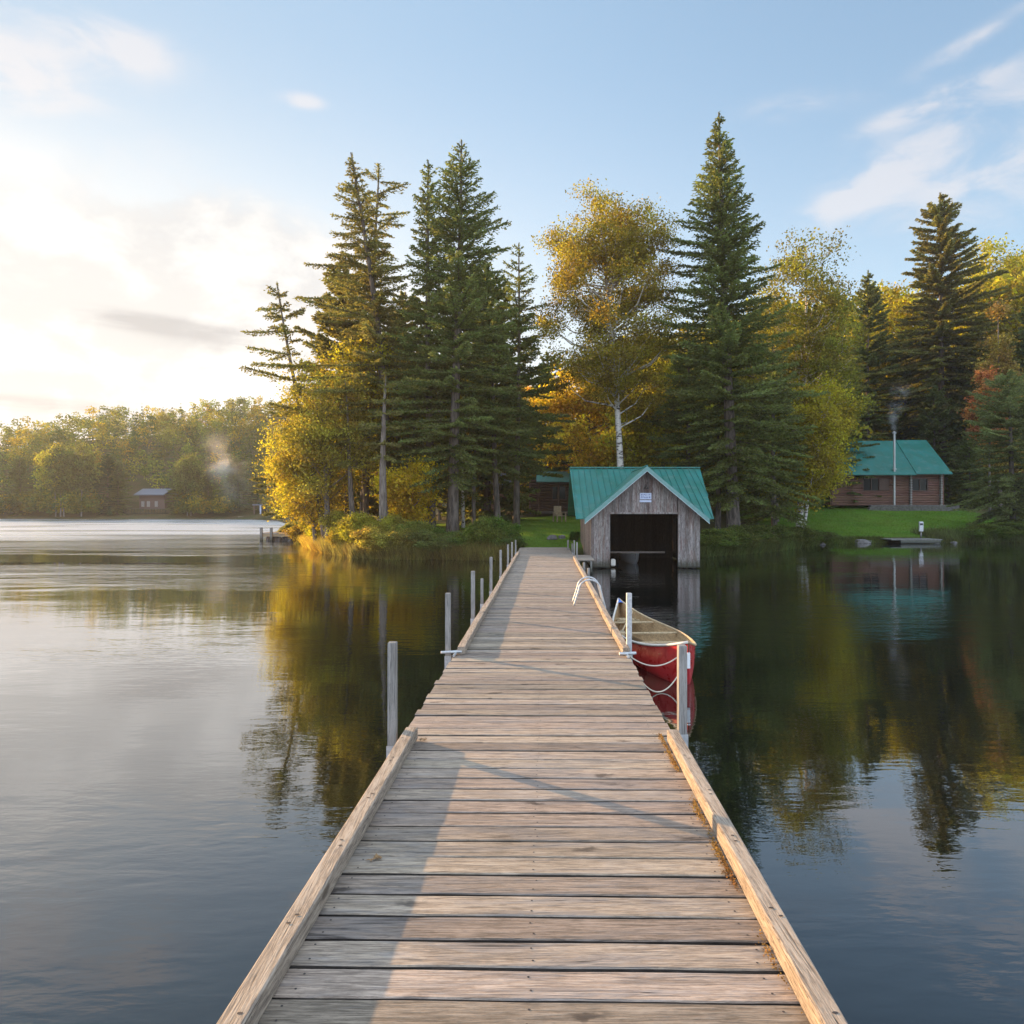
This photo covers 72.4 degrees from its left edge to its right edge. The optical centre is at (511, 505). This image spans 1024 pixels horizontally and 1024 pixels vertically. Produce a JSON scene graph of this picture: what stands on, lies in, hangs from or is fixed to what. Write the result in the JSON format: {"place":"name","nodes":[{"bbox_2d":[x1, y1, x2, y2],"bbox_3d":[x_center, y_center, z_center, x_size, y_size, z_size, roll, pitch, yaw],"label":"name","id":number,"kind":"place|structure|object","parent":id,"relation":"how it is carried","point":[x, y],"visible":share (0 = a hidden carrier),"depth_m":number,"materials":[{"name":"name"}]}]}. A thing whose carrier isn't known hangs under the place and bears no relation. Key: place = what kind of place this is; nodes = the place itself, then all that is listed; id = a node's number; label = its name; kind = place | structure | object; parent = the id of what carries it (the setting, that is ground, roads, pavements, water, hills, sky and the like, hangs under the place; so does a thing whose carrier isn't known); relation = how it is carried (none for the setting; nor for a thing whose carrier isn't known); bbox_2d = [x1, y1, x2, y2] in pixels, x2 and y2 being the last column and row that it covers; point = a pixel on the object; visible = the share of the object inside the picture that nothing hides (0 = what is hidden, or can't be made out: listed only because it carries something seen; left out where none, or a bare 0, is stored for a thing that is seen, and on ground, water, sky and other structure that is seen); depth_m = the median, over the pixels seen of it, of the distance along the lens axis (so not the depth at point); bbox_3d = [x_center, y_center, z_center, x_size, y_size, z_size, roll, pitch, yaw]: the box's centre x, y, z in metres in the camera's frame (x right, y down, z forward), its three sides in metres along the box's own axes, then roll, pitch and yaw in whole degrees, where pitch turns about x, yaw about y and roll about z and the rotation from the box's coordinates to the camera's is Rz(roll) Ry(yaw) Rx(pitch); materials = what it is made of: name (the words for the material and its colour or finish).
{"place":"outdoors","nodes":[
{"label":"outdoors","id":0,"kind":"place"},
{"bbox_2d":[296,533,326,552],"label":"shore grass","id":1,"kind":"structure","parent":0,"point":[302,540],"depth_m":35.50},
{"bbox_2d":[436,516,579,547],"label":"lawn grass","id":2,"kind":"structure","parent":0,"point":[542,521],"depth_m":39.84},
{"bbox_2d":[0,519,1023,1023],"bbox_3d":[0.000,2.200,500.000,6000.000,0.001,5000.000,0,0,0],"label":"water","id":3,"kind":"structure","parent":0,"point":[192,733],"depth_m":6.62,"materials":[{"name":"liquid"}]},
{"bbox_2d":[217,540,847,1023],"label":"dock","id":4,"kind":"object","parent":3,"relation":"in","point":[525,822],"visible":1,"depth_m":3.24,"materials":[{"name":"brown wood"}]},
{"bbox_2d":[658,733,802,1012],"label":"leaf litter","id":5,"kind":"object","parent":4,"relation":"on","point":[700,816],"visible":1,"depth_m":3.42,"materials":[{"name":"dry leaves"},{"name":"dry needles"}]},
{"bbox_2d":[568,465,713,567],"bbox_3d":[4.933,0.555,28.448,5.440,4.290,8.605,0,0,0],"label":"boathouse","id":6,"kind":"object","parent":3,"relation":"in","point":[645,511],"visible":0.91,"depth_m":25.85,"materials":[{"name":"weathered wood"},{"name":"green metal"}]},
{"bbox_2d":[612,598,696,684],"bbox_3d":[2.010,1.960,10.422,0.974,0.680,3.976,0,0,-3],"label":"canoe","id":7,"kind":"object","parent":3,"relation":"on","point":[658,646],"visible":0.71,"depth_m":9.48,"materials":[{"name":"red wood"}]},
{"bbox_2d":[0,426,1023,560],"bbox_3d":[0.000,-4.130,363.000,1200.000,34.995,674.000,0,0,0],"label":"ground","id":8,"kind":"structure","parent":0,"point":[139,483],"depth_m":115.80,"materials":[{"name":"plant"}]},
{"bbox_2d":[0,455,41,515],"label":"spruce tree","id":9,"kind":"object","parent":8,"relation":"on","point":[20,468],"visible":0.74,"depth_m":122.46,"materials":[{"name":"green plant"}]},
{"bbox_2d":[28,442,66,516],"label":"birch tree","id":10,"kind":"object","parent":8,"relation":"on","point":[41,459],"visible":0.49,"depth_m":118.78,"materials":[{"name":"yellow plant"}]},
{"bbox_2d":[36,443,76,516],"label":"birch tree","id":11,"kind":"object","parent":8,"relation":"on","point":[63,456],"visible":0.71,"depth_m":118.72,"materials":[{"name":"green plant"}]},
{"bbox_2d":[42,453,84,516],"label":"birch tree","id":12,"kind":"object","parent":8,"relation":"on","point":[61,488],"visible":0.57,"depth_m":118.89,"materials":[{"name":"green plant"}]},
{"bbox_2d":[59,440,103,516],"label":"birch tree","id":13,"kind":"object","parent":8,"relation":"on","point":[83,466],"visible":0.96,"depth_m":119.71,"materials":[{"name":"green plant"}]},
{"bbox_2d":[89,452,127,515],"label":"spruce tree","id":14,"kind":"object","parent":8,"relation":"on","point":[107,462],"visible":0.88,"depth_m":122.41,"materials":[{"name":"green plant"}]},
{"bbox_2d":[96,460,133,515],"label":"spruce tree","id":15,"kind":"object","parent":8,"relation":"on","point":[119,465],"visible":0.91,"depth_m":122.69,"materials":[{"name":"green plant"}]},
{"bbox_2d":[126,489,176,514],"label":"lake house","id":16,"kind":"structure","parent":8,"relation":"on","point":[151,499],"depth_m":125.00,"materials":[{"name":"brown paint"}]},
{"bbox_2d":[0,395,337,514],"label":"forest","id":17,"kind":"object","parent":8,"relation":"on","point":[154,423],"visible":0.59,"depth_m":148.02,"materials":[{"name":"green plant"}]},
{"bbox_2d":[164,464,192,514],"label":"spruce tree","id":18,"kind":"object","parent":8,"relation":"on","point":[172,491],"visible":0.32,"depth_m":122.32,"materials":[{"name":"green plant"}]},
{"bbox_2d":[170,452,208,515],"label":"birch tree","id":19,"kind":"object","parent":8,"relation":"on","point":[193,486],"visible":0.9,"depth_m":119.32,"materials":[{"name":"green plant"}]},
{"bbox_2d":[171,453,209,515],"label":"birch tree","id":20,"kind":"object","parent":8,"relation":"on","point":[179,487],"visible":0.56,"depth_m":119.37,"materials":[{"name":"green plant"}]},
{"bbox_2d":[198,470,219,513],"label":"spruce tree","id":21,"kind":"object","parent":8,"relation":"on","point":[206,483],"visible":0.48,"depth_m":122.70,"materials":[{"name":"green plant"}]},
{"bbox_2d":[224,455,256,511],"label":"spruce tree","id":22,"kind":"object","parent":8,"relation":"on","point":[237,476],"visible":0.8,"depth_m":122.72,"materials":[{"name":"green plant"}]},
{"bbox_2d":[260,527,294,540],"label":"pier","id":23,"kind":"structure","parent":8,"relation":"on","point":[271,535],"depth_m":43.59,"materials":[{"name":"grey wood"}]},
{"bbox_2d":[279,521,305,542],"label":"shrub","id":24,"kind":"object","parent":8,"relation":"on","point":[293,532],"visible":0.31,"depth_m":41.64,"materials":[{"name":"yellow plant"}]},
{"bbox_2d":[239,282,368,539],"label":"pine tree","id":25,"kind":"object","parent":8,"relation":"on","point":[282,325],"visible":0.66,"depth_m":33.59,"materials":[{"name":"green plant"}]},
{"bbox_2d":[252,409,364,540],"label":"aspen tree","id":26,"kind":"object","parent":8,"relation":"on","point":[309,509],"visible":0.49,"depth_m":33.81,"materials":[{"name":"yellow plant"}]},
{"bbox_2d":[252,351,386,539],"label":"aspen tree","id":27,"kind":"object","parent":8,"relation":"on","point":[303,442],"visible":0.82,"depth_m":32.72,"materials":[{"name":"yellow plant"}]},
{"bbox_2d":[315,508,348,536],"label":"shrub","id":28,"kind":"object","parent":8,"relation":"on","point":[334,517],"visible":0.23,"depth_m":32.86,"materials":[{"name":"green plant"}]},
{"bbox_2d":[249,260,424,543],"bbox_3d":[-10.285,-5.752,41.590,9.976,17.413,10.857,0,0,-17],"label":"spruce tree","id":29,"kind":"object","parent":8,"relation":"on","point":[321,342],"visible":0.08,"depth_m":39.94,"materials":[{"name":"green plant"}]},
{"bbox_2d":[312,379,369,515],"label":"spruce tree","id":30,"kind":"object","parent":8,"relation":"on","point":[350,480],"visible":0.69,"depth_m":32.89,"materials":[{"name":"green plant"}]},
{"bbox_2d":[322,524,361,548],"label":"shrub","id":31,"kind":"object","parent":8,"relation":"on","point":[333,537],"visible":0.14,"depth_m":31.13,"materials":[{"name":"yellow plant"}]},
{"bbox_2d":[268,152,446,512],"bbox_3d":[-7.510,-7.963,35.260,8.038,20.538,9.276,-5,0,0],"label":"spruce tree","id":32,"kind":"object","parent":8,"relation":"on","point":[369,332],"visible":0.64,"depth_m":35.57,"materials":[{"name":"green plant"}]},
{"bbox_2d":[333,510,385,545],"bbox_3d":[-6.371,1.153,30.921,2.892,2.048,2.535,0,0,-45],"label":"shrub","id":33,"kind":"object","parent":8,"relation":"on","point":[354,520],"visible":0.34,"depth_m":30.40,"materials":[{"name":"green plant"}]},
{"bbox_2d":[310,328,413,514],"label":"aspen tree","id":34,"kind":"object","parent":8,"relation":"on","point":[374,349],"visible":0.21,"depth_m":35.76,"materials":[{"name":"yellow plant"}]},
{"bbox_2d":[312,163,419,513],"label":"spruce tree","id":35,"kind":"object","parent":8,"relation":"on","point":[390,218],"visible":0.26,"depth_m":37.87,"materials":[{"name":"green plant"}]},
{"bbox_2d":[348,524,387,555],"bbox_3d":[-5.643,1.494,29.779,2.340,1.486,2.671,0,0,24],"label":"shrub","id":36,"kind":"object","parent":8,"relation":"on","point":[365,533],"visible":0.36,"depth_m":29.06,"materials":[{"name":"green plant"}]},
{"bbox_2d":[356,372,405,520],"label":"spruce tree","id":37,"kind":"object","parent":8,"relation":"on","point":[383,456],"visible":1,"depth_m":31.36,"materials":[{"name":"green plant"}]},
{"bbox_2d":[361,512,407,531],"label":"shrub","id":38,"kind":"object","parent":8,"relation":"on","point":[388,522],"visible":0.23,"depth_m":30.18,"materials":[{"name":"green plant"}]},
{"bbox_2d":[371,523,418,552],"bbox_3d":[-4.911,1.436,29.333,2.224,1.480,2.538,0,0,-13],"label":"shrub","id":39,"kind":"object","parent":8,"relation":"on","point":[393,537],"visible":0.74,"depth_m":28.62,"materials":[{"name":"green plant"}]},
{"bbox_2d":[351,369,449,473],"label":"aspen tree","id":40,"kind":"object","parent":8,"relation":"on","point":[399,419],"visible":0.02,"depth_m":38.22,"materials":[{"name":"yellow plant"}]},
{"bbox_2d":[365,454,444,523],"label":"maple tree","id":41,"kind":"object","parent":8,"relation":"on","point":[401,496],"visible":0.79,"depth_m":32.41,"materials":[{"name":"yellow plant"}]},
{"bbox_2d":[353,289,469,526],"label":"spruce tree","id":42,"kind":"object","parent":8,"relation":"on","point":[374,508],"visible":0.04,"depth_m":43.46,"materials":[{"name":"green plant"}]},
{"bbox_2d":[306,530,518,560],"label":"shore grass","id":43,"kind":"structure","parent":8,"relation":"on","point":[486,552],"depth_m":28.56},
{"bbox_2d":[386,519,439,540],"bbox_3d":[-4.224,1.316,29.736,2.456,1.642,2.152,0,0,18],"label":"shrub","id":44,"kind":"object","parent":8,"relation":"on","point":[415,525],"visible":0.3,"depth_m":29.26,"materials":[{"name":"green plant"}]},
{"bbox_2d":[361,159,476,527],"bbox_3d":[-4.530,-7.652,35.340,5.935,19.438,5.473,0,0,-32],"label":"spruce tree","id":45,"kind":"object","parent":8,"relation":"on","point":[428,286],"visible":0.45,"depth_m":34.63,"materials":[{"name":"green plant"}]},
{"bbox_2d":[403,528,452,553],"bbox_3d":[-3.503,1.509,29.333,2.253,1.294,2.571,0,0,2],"label":"shrub","id":46,"kind":"object","parent":8,"relation":"on","point":[422,536],"visible":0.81,"depth_m":28.60,"materials":[{"name":"green plant"}]},
{"bbox_2d":[358,139,538,532],"bbox_3d":[-3.153,-7.759,34.008,8.869,19.666,7.461,1,0,0],"label":"spruce tree","id":47,"kind":"object","parent":8,"relation":"on","point":[457,296],"visible":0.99,"depth_m":33.09,"materials":[{"name":"green plant"}]},
{"bbox_2d":[413,359,509,511],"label":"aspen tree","id":48,"kind":"object","parent":8,"relation":"on","point":[468,498],"visible":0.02,"depth_m":44.20,"materials":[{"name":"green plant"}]},
{"bbox_2d":[454,524,498,548],"bbox_3d":[-1.384,1.379,29.319,2.242,1.318,1.964,0,0,32],"label":"shrub","id":49,"kind":"object","parent":8,"relation":"on","point":[466,533],"visible":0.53,"depth_m":28.77,"materials":[{"name":"green plant"}]},
{"bbox_2d":[465,514,511,544],"bbox_3d":[-0.892,1.195,29.385,1.846,1.746,2.106,0,0,23],"label":"shrub","id":50,"kind":"object","parent":8,"relation":"on","point":[488,522],"visible":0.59,"depth_m":28.88,"materials":[{"name":"green plant"}]},
{"bbox_2d":[460,319,547,517],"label":"spruce tree","id":51,"kind":"object","parent":8,"relation":"on","point":[499,457],"visible":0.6,"depth_m":36.66,"materials":[{"name":"green plant"}]},
{"bbox_2d":[435,262,573,525],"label":"spruce tree","id":52,"kind":"object","parent":8,"relation":"on","point":[507,486],"visible":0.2,"depth_m":44.48,"materials":[{"name":"green plant"}]},
{"bbox_2d":[490,514,523,538],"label":"shrub","id":53,"kind":"object","parent":8,"relation":"on","point":[515,528],"visible":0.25,"depth_m":29.35,"materials":[{"name":"green plant"}]},
{"bbox_2d":[489,535,530,550],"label":"shrub","id":54,"kind":"object","parent":8,"relation":"on","point":[520,543],"visible":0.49,"depth_m":28.64,"materials":[{"name":"green plant"}]},
{"bbox_2d":[485,242,575,524],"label":"spruce tree","id":55,"kind":"object","parent":8,"relation":"on","point":[519,347],"visible":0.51,"depth_m":39.85,"materials":[{"name":"green plant"}]},
{"bbox_2d":[500,351,576,514],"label":"spruce tree","id":56,"kind":"object","parent":8,"relation":"on","point":[548,468],"visible":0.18,"depth_m":56.30,"materials":[{"name":"green plant"}]},
{"bbox_2d":[529,472,568,513],"bbox_3d":[4.150,-1.050,53.600,5.700,3.200,6.800,0,0,0],"label":"log cabin","id":57,"kind":"object","parent":8,"relation":"on","point":[551,494],"visible":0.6,"depth_m":51.40,"materials":[{"name":"brown wood"}]},
{"bbox_2d":[524,363,638,472],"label":"maple tree","id":58,"kind":"object","parent":8,"relation":"on","point":[585,415],"visible":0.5,"depth_m":50.28,"materials":[{"name":"orange plant"}]},
{"bbox_2d":[524,174,693,466],"bbox_3d":[5.156,-7.471,37.725,9.539,18.871,9.366,0,0,29],"label":"birch tree","id":59,"kind":"object","parent":8,"relation":"on","point":[632,250],"visible":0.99,"depth_m":36.05,"materials":[{"name":"yellow plant"}]},
{"bbox_2d":[297,371,968,508],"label":"hill forest","id":60,"kind":"object","parent":8,"relation":"on","point":[894,420],"visible":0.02,"depth_m":68.95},
{"bbox_2d":[590,329,715,466],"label":"aspen tree","id":61,"kind":"object","parent":8,"relation":"on","point":[641,454],"visible":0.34,"depth_m":43.27,"materials":[{"name":"green plant"}]},
{"bbox_2d":[640,332,725,521],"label":"spruce tree","id":62,"kind":"object","parent":8,"relation":"on","point":[671,422],"visible":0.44,"depth_m":38.17,"materials":[{"name":"green plant"}]},
{"bbox_2d":[623,314,751,490],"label":"aspen tree","id":63,"kind":"object","parent":8,"relation":"on","point":[706,460],"visible":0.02,"depth_m":50.04,"materials":[{"name":"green plant"}]},
{"bbox_2d":[695,425,738,528],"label":"spruce tree","id":64,"kind":"object","parent":8,"relation":"on","point":[718,517],"visible":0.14,"depth_m":36.40,"materials":[{"name":"green plant"}]},
{"bbox_2d":[700,533,742,551],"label":"shrub","id":65,"kind":"object","parent":8,"relation":"on","point":[720,542],"visible":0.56,"depth_m":30.50,"materials":[{"name":"green plant"}]},
{"bbox_2d":[700,526,763,547],"bbox_3d":[9.638,1.479,31.921,3.202,1.136,2.880,0,0,-16],"label":"shrub","id":66,"kind":"object","parent":8,"relation":"on","point":[735,531],"visible":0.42,"depth_m":31.50,"materials":[{"name":"green plant"}]},
{"bbox_2d":[653,111,830,527],"bbox_3d":[10.590,-8.712,34.185,8.123,22.115,8.099,0,0,42],"label":"spruce tree","id":67,"kind":"object","parent":8,"relation":"on","point":[729,390],"visible":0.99,"depth_m":34.26,"materials":[{"name":"green plant"}]},
{"bbox_2d":[718,524,776,539],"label":"shrub","id":68,"kind":"object","parent":8,"relation":"on","point":[762,531],"visible":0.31,"depth_m":33.17,"materials":[{"name":"green plant"}]},
{"bbox_2d":[700,529,824,556],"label":"shore grass","id":69,"kind":"structure","parent":8,"relation":"on","point":[775,546],"depth_m":32.31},
{"bbox_2d":[723,344,810,527],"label":"spruce tree","id":70,"kind":"object","parent":8,"relation":"on","point":[773,514],"visible":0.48,"depth_m":37.61,"materials":[{"name":"green plant"}]},
{"bbox_2d":[750,522,794,542],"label":"shrub","id":71,"kind":"object","parent":8,"relation":"on","point":[782,530],"visible":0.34,"depth_m":35.04,"materials":[{"name":"green plant"}]},
{"bbox_2d":[684,288,879,521],"bbox_3d":[18.537,-6.978,49.698,13.157,17.407,12.419,0,0,-15],"label":"aspen tree","id":72,"kind":"object","parent":8,"relation":"on","point":[794,299],"visible":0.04,"depth_m":47.77,"materials":[{"name":"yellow plant"}]},
{"bbox_2d":[785,524,822,545],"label":"shrub","id":73,"kind":"object","parent":8,"relation":"on","point":[807,532],"visible":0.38,"depth_m":36.88,"materials":[{"name":"green plant"}]},
{"bbox_2d":[739,225,885,526],"bbox_3d":[18.087,-7.256,42.999,8.419,18.968,8.089,2,0,0],"label":"birch tree","id":74,"kind":"object","parent":8,"relation":"on","point":[824,357],"visible":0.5,"depth_m":41.47,"materials":[{"name":"green plant"}]},
{"bbox_2d":[775,369,868,522],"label":"birch tree","id":75,"kind":"object","parent":8,"relation":"on","point":[823,435],"visible":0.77,"depth_m":38.55,"materials":[{"name":"green plant"}]},
{"bbox_2d":[811,375,881,508],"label":"spruce tree","id":76,"kind":"object","parent":8,"relation":"on","point":[821,502],"visible":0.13,"depth_m":56.09,"materials":[{"name":"green plant"}]},
{"bbox_2d":[812,351,889,502],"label":"spruce tree","id":77,"kind":"object","parent":8,"relation":"on","point":[868,411],"visible":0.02,"depth_m":59.89,"materials":[{"name":"green plant"}]},
{"bbox_2d":[823,534,887,544],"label":"shore grass","id":78,"kind":"structure","parent":8,"relation":"on","point":[851,540],"depth_m":41.43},
{"bbox_2d":[811,288,909,440],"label":"maple tree","id":79,"kind":"object","parent":8,"relation":"on","point":[890,330],"visible":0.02,"depth_m":70.65,"materials":[{"name":"green plant"}]},
{"bbox_2d":[804,431,958,510],"bbox_3d":[30.100,-2.750,59.275,10.200,6.340,9.050,0,0,0],"label":"log cabin","id":80,"kind":"object","parent":8,"relation":"on","point":[908,475],"visible":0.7,"depth_m":55.92,"materials":[{"name":"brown wood"}]},
{"bbox_2d":[863,478,879,490],"bbox_3d":[28.680,-1.705,55.910,1.300,1.010,0.100,0,0,0],"label":"window","id":81,"kind":"structure","parent":80,"relation":"in","point":[871,484],"depth_m":55.95,"materials":[{"name":"glass"}]},
{"bbox_2d":[911,478,927,490],"bbox_3d":[32.550,-1.705,55.910,1.300,1.010,0.100,0,0,0],"label":"window","id":82,"kind":"structure","parent":80,"relation":"in","point":[918,484],"depth_m":55.95,"materials":[{"name":"glass"}]},
{"bbox_2d":[849,270,913,440],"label":"spruce tree","id":83,"kind":"object","parent":8,"relation":"on","point":[871,358],"visible":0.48,"depth_m":65.29,"materials":[{"name":"green plant"}]},
{"bbox_2d":[857,278,948,440],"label":"maple tree","id":84,"kind":"object","parent":8,"relation":"on","point":[899,301],"visible":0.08,"depth_m":74.42,"materials":[{"name":"yellow plant"}]},
{"bbox_2d":[880,538,942,542],"bbox_3d":[23.602,2.060,41.525,2.990,0.240,1.550,0,0,0],"label":"landing","id":85,"kind":"object","parent":8,"relation":"on","point":[917,540],"visible":0.98,"depth_m":40.75,"materials":[{"name":"grey wood"}]},
{"bbox_2d":[870,329,956,443],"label":"spruce tree","id":86,"kind":"object","parent":8,"relation":"on","point":[909,434],"visible":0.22,"depth_m":69.12,"materials":[{"name":"green plant"}]},
{"bbox_2d":[914,385,967,502],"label":"spruce tree","id":87,"kind":"object","parent":8,"relation":"on","point":[935,436],"visible":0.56,"depth_m":61.35,"materials":[{"name":"green plant"}]},
{"bbox_2d":[867,192,1023,497],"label":"spruce tree","id":88,"kind":"object","parent":8,"relation":"on","point":[940,215],"visible":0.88,"depth_m":63.20,"materials":[{"name":"green plant"}]},
{"bbox_2d":[914,347,1015,499],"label":"spruce tree","id":89,"kind":"object","parent":8,"relation":"on","point":[964,384],"visible":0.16,"depth_m":65.22,"materials":[{"name":"green plant"}]},
{"bbox_2d":[910,525,1023,542],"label":"shore grass","id":90,"kind":"structure","parent":8,"relation":"on","point":[945,535],"depth_m":42.18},
{"bbox_2d":[947,434,998,508],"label":"spruce tree","id":91,"kind":"object","parent":8,"relation":"on","point":[967,465],"visible":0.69,"depth_m":56.84,"materials":[{"name":"green plant"}]},
{"bbox_2d":[953,528,992,539],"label":"shrub","id":92,"kind":"object","parent":8,"relation":"on","point":[976,532],"visible":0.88,"depth_m":42.03,"materials":[{"name":"green plant"}]},
{"bbox_2d":[943,232,1023,376],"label":"maple tree","id":93,"kind":"object","parent":8,"relation":"on","point":[1011,264],"visible":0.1,"depth_m":77.20,"materials":[{"name":"yellow plant"}]},
{"bbox_2d":[944,266,1023,445],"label":"aspen tree","id":94,"kind":"object","parent":8,"relation":"on","point":[1017,287],"visible":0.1,"depth_m":67.51,"materials":[{"name":"yellow plant"}]},
{"bbox_2d":[946,369,1023,525],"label":"spruce tree","id":95,"kind":"object","parent":8,"relation":"on","point":[1010,495],"visible":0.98,"depth_m":44.82,"materials":[{"name":"green plant"}]},
{"bbox_2d":[957,365,1021,518],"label":"maple tree","id":96,"kind":"object","parent":8,"relation":"on","point":[980,376],"visible":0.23,"depth_m":50.05,"materials":[{"name":"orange plant"}]},
{"bbox_2d":[962,297,1023,506],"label":"larch tree","id":97,"kind":"object","parent":8,"relation":"on","point":[998,356],"visible":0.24,"depth_m":57.65,"materials":[{"name":"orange plant"}]},
{"bbox_2d":[973,306,1023,498],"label":"spruce tree","id":98,"kind":"object","parent":8,"relation":"on","point":[1019,351],"visible":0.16,"depth_m":60.01,"materials":[{"name":"green plant"}]},
{"bbox_2d":[0,0,1023,450],"label":"sky","id":99,"kind":"structure","parent":0,"point":[164,164],"materials":[{"name":"blue"}]},
{"bbox_2d":[721,503,994,536],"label":"lawn grass","id":100,"kind":"structure","parent":0,"point":[877,515],"depth_m":49.55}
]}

